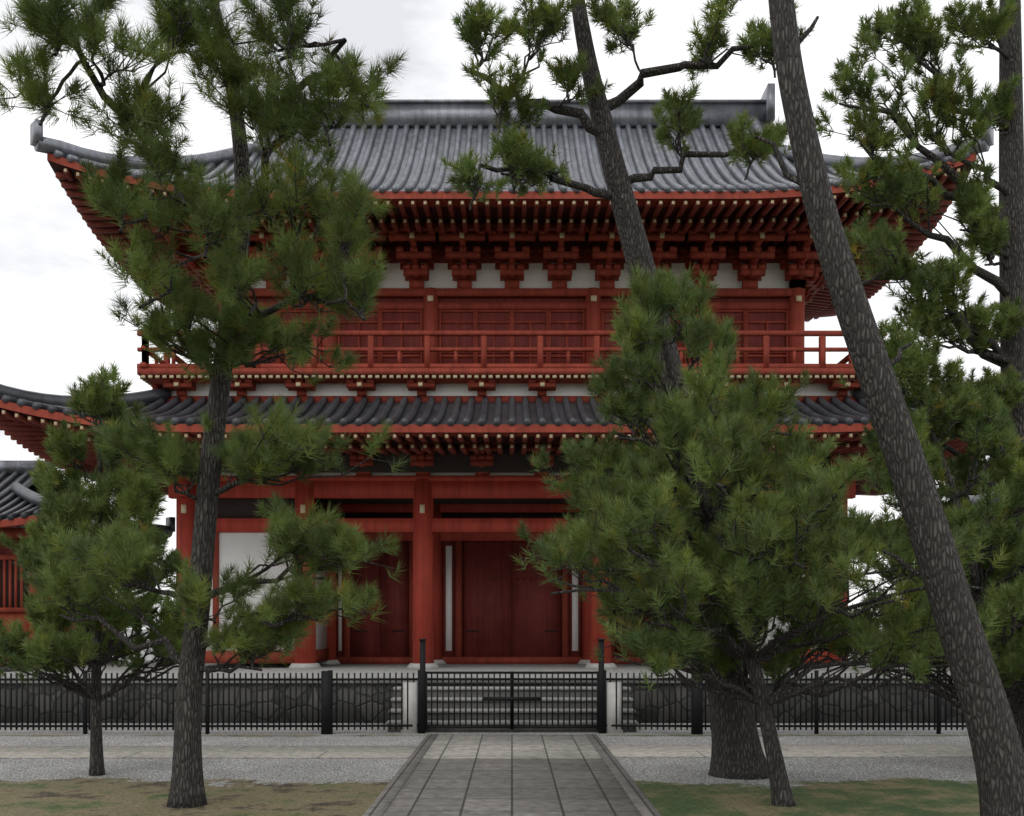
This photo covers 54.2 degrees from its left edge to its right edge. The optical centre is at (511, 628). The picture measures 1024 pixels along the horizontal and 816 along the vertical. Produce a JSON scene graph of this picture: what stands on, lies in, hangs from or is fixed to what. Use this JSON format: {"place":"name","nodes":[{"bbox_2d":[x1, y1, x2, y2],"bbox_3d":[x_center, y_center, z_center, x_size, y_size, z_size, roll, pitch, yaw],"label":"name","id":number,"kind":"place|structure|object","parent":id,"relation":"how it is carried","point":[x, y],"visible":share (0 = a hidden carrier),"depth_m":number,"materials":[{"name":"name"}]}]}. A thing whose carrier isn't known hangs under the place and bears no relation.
{"place":"outdoors","nodes":[
{"label":"outdoors","id":0,"kind":"place"},
{"bbox_2d":[0,461,53,473],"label":"roof ridge","id":1,"kind":"structure","parent":0,"point":[11,467],"depth_m":22.85,"materials":[{"name":"grey tile"}]},
{"bbox_2d":[0,539,103,600],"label":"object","id":2,"kind":"structure","parent":0,"point":[5,551],"depth_m":21.05,"materials":[{"name":"red wood"}]},
{"bbox_2d":[1,683,964,722],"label":"platform wall","id":3,"kind":"structure","parent":0,"point":[369,703],"depth_m":17.00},
{"bbox_2d":[0,745,972,758],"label":"cross path","id":4,"kind":"structure","parent":0,"point":[406,752],"depth_m":12.96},
{"bbox_2d":[0,629,979,815],"bbox_3d":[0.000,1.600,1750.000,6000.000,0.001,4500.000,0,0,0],"label":"ground","id":5,"kind":"structure","parent":0,"point":[666,786],"depth_m":10.70,"materials":[{"name":"grey gravel"}]},
{"bbox_2d":[0,661,128,671],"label":"stone base","id":6,"kind":"object","parent":5,"relation":"on","point":[2,668],"visible":0.08,"depth_m":20.70,"materials":[{"name":"grey stone"}]},
{"bbox_2d":[0,358,188,775],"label":"pine","id":7,"kind":"object","parent":5,"relation":"on","point":[70,497],"depth_m":10.72,"materials":[{"name":"green plant"}]},
{"bbox_2d":[0,0,413,807],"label":"pine","id":8,"kind":"object","parent":5,"relation":"on","point":[34,18],"depth_m":7.99,"materials":[{"name":"green plant"}]},
{"bbox_2d":[1,659,949,724],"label":"stone platform","id":9,"kind":"structure","parent":5,"relation":"on","point":[392,669],"depth_m":17.20,"materials":[{"name":"grey stone"}]},
{"bbox_2d":[170,660,853,668],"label":"column bases","id":10,"kind":"object","parent":9,"relation":"on","point":[434,665],"depth_m":20.29,"materials":[{"name":"stone"}]},
{"bbox_2d":[176,479,847,663],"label":"columns","id":11,"kind":"structure","parent":10,"relation":"on","point":[427,583],"depth_m":20.34,"materials":[{"name":"red wood"}]},
{"bbox_2d":[0,639,965,734],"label":"fence","id":12,"kind":"object","parent":5,"relation":"on","point":[326,679],"visible":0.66,"depth_m":15.23,"materials":[{"name":"black metal"}]},
{"bbox_2d":[0,528,993,666],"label":"building wall","id":13,"kind":"structure","parent":5,"relation":"on","point":[15,612],"depth_m":20.97,"materials":[{"name":"red wood"}]},
{"bbox_2d":[0,474,90,536],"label":"roof tiles","id":14,"kind":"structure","parent":13,"relation":"on","point":[32,486],"depth_m":22.67,"materials":[{"name":"grey tile"}]},
{"bbox_2d":[0,515,163,544],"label":"sanro eaveboard","id":15,"kind":"object","parent":13,"relation":"on","point":[7,523],"visible":0.1,"depth_m":20.00,"materials":[{"name":"red wood"}]},
{"bbox_2d":[0,470,163,541],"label":"tiled roof","id":16,"kind":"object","parent":13,"relation":"on","point":[13,509],"visible":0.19,"depth_m":21.21,"materials":[{"name":"grey tile"}]},
{"bbox_2d":[10,482,174,537],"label":"roof ridge","id":17,"kind":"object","parent":13,"relation":"on","point":[22,492],"visible":0.29,"depth_m":21.49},
{"bbox_2d":[382,737,641,815],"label":"stone path","id":18,"kind":"structure","parent":5,"relation":"on","point":[511,787],"depth_m":9.78,"materials":[{"name":"grey stone"}]},
{"bbox_2d":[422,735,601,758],"bbox_3d":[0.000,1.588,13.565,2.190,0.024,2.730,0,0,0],"label":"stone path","id":19,"kind":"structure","parent":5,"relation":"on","point":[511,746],"depth_m":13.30,"materials":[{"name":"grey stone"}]},
{"bbox_2d":[388,690,635,731],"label":"step risers","id":20,"kind":"object","parent":5,"relation":"on","point":[491,704],"visible":0.34,"depth_m":16.12,"materials":[{"name":"stone"}]},
{"bbox_2d":[363,734,660,815],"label":"path borders","id":21,"kind":"object","parent":5,"relation":"on","point":[381,803],"visible":0.8,"depth_m":10.38,"materials":[{"name":"grey stone"}]},
{"bbox_2d":[401,682,622,732],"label":"stone gate posts","id":22,"kind":"object","parent":5,"relation":"on","point":[413,703],"visible":0.93,"depth_m":15.32,"materials":[{"name":"grey stone"}]},
{"bbox_2d":[438,0,814,779],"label":"pine","id":23,"kind":"object","parent":5,"relation":"on","point":[543,10],"depth_m":10.32,"materials":[{"name":"green plant"}]},
{"bbox_2d":[510,260,1012,806],"bbox_3d":[2.130,-0.870,9.386,4.333,5.040,4.098,0,0,0],"label":"pine","id":24,"kind":"object","parent":5,"relation":"on","point":[695,408],"depth_m":8.68,"materials":[{"name":"green plant"}]},
{"bbox_2d":[755,0,1023,815],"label":"pine wood","id":25,"kind":"object","parent":5,"relation":"on","point":[997,750],"visible":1,"depth_m":7.48,"materials":[{"name":"brown plant"}]},
{"bbox_2d":[813,0,1023,751],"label":"pine","id":26,"kind":"object","parent":5,"relation":"on","point":[1001,94],"depth_m":11.78,"materials":[{"name":"green plant"}]},
{"bbox_2d":[841,316,1023,718],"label":"pine","id":27,"kind":"object","parent":5,"relation":"on","point":[952,388],"depth_m":11.29,"materials":[{"name":"green plant"}]},
{"bbox_2d":[137,218,886,663],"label":"gate","id":28,"kind":"structure","parent":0,"point":[805,276],"depth_m":21.03,"materials":[{"name":"red wood"}]},
{"bbox_2d":[140,233,854,512],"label":"beam ends","id":29,"kind":"object","parent":28,"relation":"attached to","point":[430,299],"visible":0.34,"depth_m":19.73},
{"bbox_2d":[0,409,1001,495],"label":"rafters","id":30,"kind":"object","parent":28,"relation":"attached to","point":[25,432],"visible":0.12,"depth_m":18.67,"materials":[{"name":"red wood"}]},
{"bbox_2d":[0,408,864,443],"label":"rafters","id":31,"kind":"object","parent":30,"relation":"on","point":[506,439],"depth_m":19.11,"materials":[{"name":"red wood"}]},
{"bbox_2d":[0,400,872,435],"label":"roof eaveboard","id":32,"kind":"object","parent":31,"relation":"on","point":[479,430],"visible":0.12,"depth_m":17.60,"materials":[{"name":"red wood"}]},
{"bbox_2d":[0,395,975,425],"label":"roof rows","id":33,"kind":"object","parent":31,"relation":"on","point":[833,416],"visible":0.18,"depth_m":18.93,"materials":[{"name":"tile"}]},
{"bbox_2d":[59,402,864,423],"bbox_3d":[0.000,-4.100,22.920,19.120,1.000,10.640,0,0,0],"label":"roof surface","id":34,"kind":"object","parent":33,"relation":"on","point":[504,414],"visible":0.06,"depth_m":19.45,"materials":[{"name":"tile"}]},
{"bbox_2d":[0,384,978,407],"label":"roof hips","id":35,"kind":"object","parent":34,"relation":"on","point":[151,396],"visible":0.13,"depth_m":18.64,"materials":[{"name":"grey tile"}]},
{"bbox_2d":[2,410,948,489],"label":"rafter tips","id":36,"kind":"object","parent":30,"relation":"attached to","point":[446,436],"visible":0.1,"depth_m":17.64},
{"bbox_2d":[55,168,968,321],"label":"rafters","id":37,"kind":"object","parent":28,"relation":"on","point":[815,308],"visible":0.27,"depth_m":19.61,"materials":[{"name":"red wood"}]},
{"bbox_2d":[47,160,975,257],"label":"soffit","id":38,"kind":"structure","parent":37,"relation":"on","point":[55,167],"depth_m":19.52,"materials":[{"name":"red wood"}]},
{"bbox_2d":[47,153,976,206],"bbox_3d":[0.000,-8.390,22.920,17.200,0.860,8.840,0,0,0],"label":"roof eaveboard","id":39,"kind":"object","parent":37,"relation":"on","point":[753,197],"visible":0.18,"depth_m":18.50,"materials":[{"name":"red wood"}]},
{"bbox_2d":[54,127,957,241],"bbox_3d":[0.000,-9.825,22.920,17.200,3.450,8.840,0,0,0],"label":"roof surface","id":40,"kind":"object","parent":39,"relation":"on","point":[495,162],"visible":0.09,"depth_m":21.64,"materials":[{"name":"tile"}]},
{"bbox_2d":[252,83,774,154],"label":"ridge","id":41,"kind":"structure","parent":40,"relation":"on","point":[475,112],"depth_m":22.72,"materials":[{"name":"tile"}]},
{"bbox_2d":[55,169,968,307],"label":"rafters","id":42,"kind":"object","parent":37,"relation":"attached to","point":[595,220],"visible":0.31,"depth_m":19.34,"materials":[{"name":"red wood"}]},
{"bbox_2d":[53,124,970,241],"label":"roof rows","id":43,"kind":"object","parent":28,"relation":"on","point":[758,185],"visible":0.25,"depth_m":20.85,"materials":[{"name":"tile"}]},
{"bbox_2d":[30,119,993,169],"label":"hip ridges","id":44,"kind":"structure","parent":43,"relation":"on","point":[39,142],"depth_m":18.98,"materials":[{"name":"grey tile"}]},
{"bbox_2d":[168,475,855,540],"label":"beams","id":45,"kind":"structure","parent":28,"relation":"attached to","point":[449,487],"depth_m":20.41,"materials":[{"name":"red wood"}]},
{"bbox_2d":[0,0,1023,628],"label":"sky","id":46,"kind":"structure","parent":0,"point":[55,329],"materials":[{"name":"white"}]},
{"bbox_2d":[852,483,1001,529],"bbox_3d":[12.100,-2.790,23.000,6.677,0.818,6.477,0,0,0],"label":"roof","id":47,"kind":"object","parent":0,"point":[971,497],"visible":0.06,"depth_m":20.37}
]}

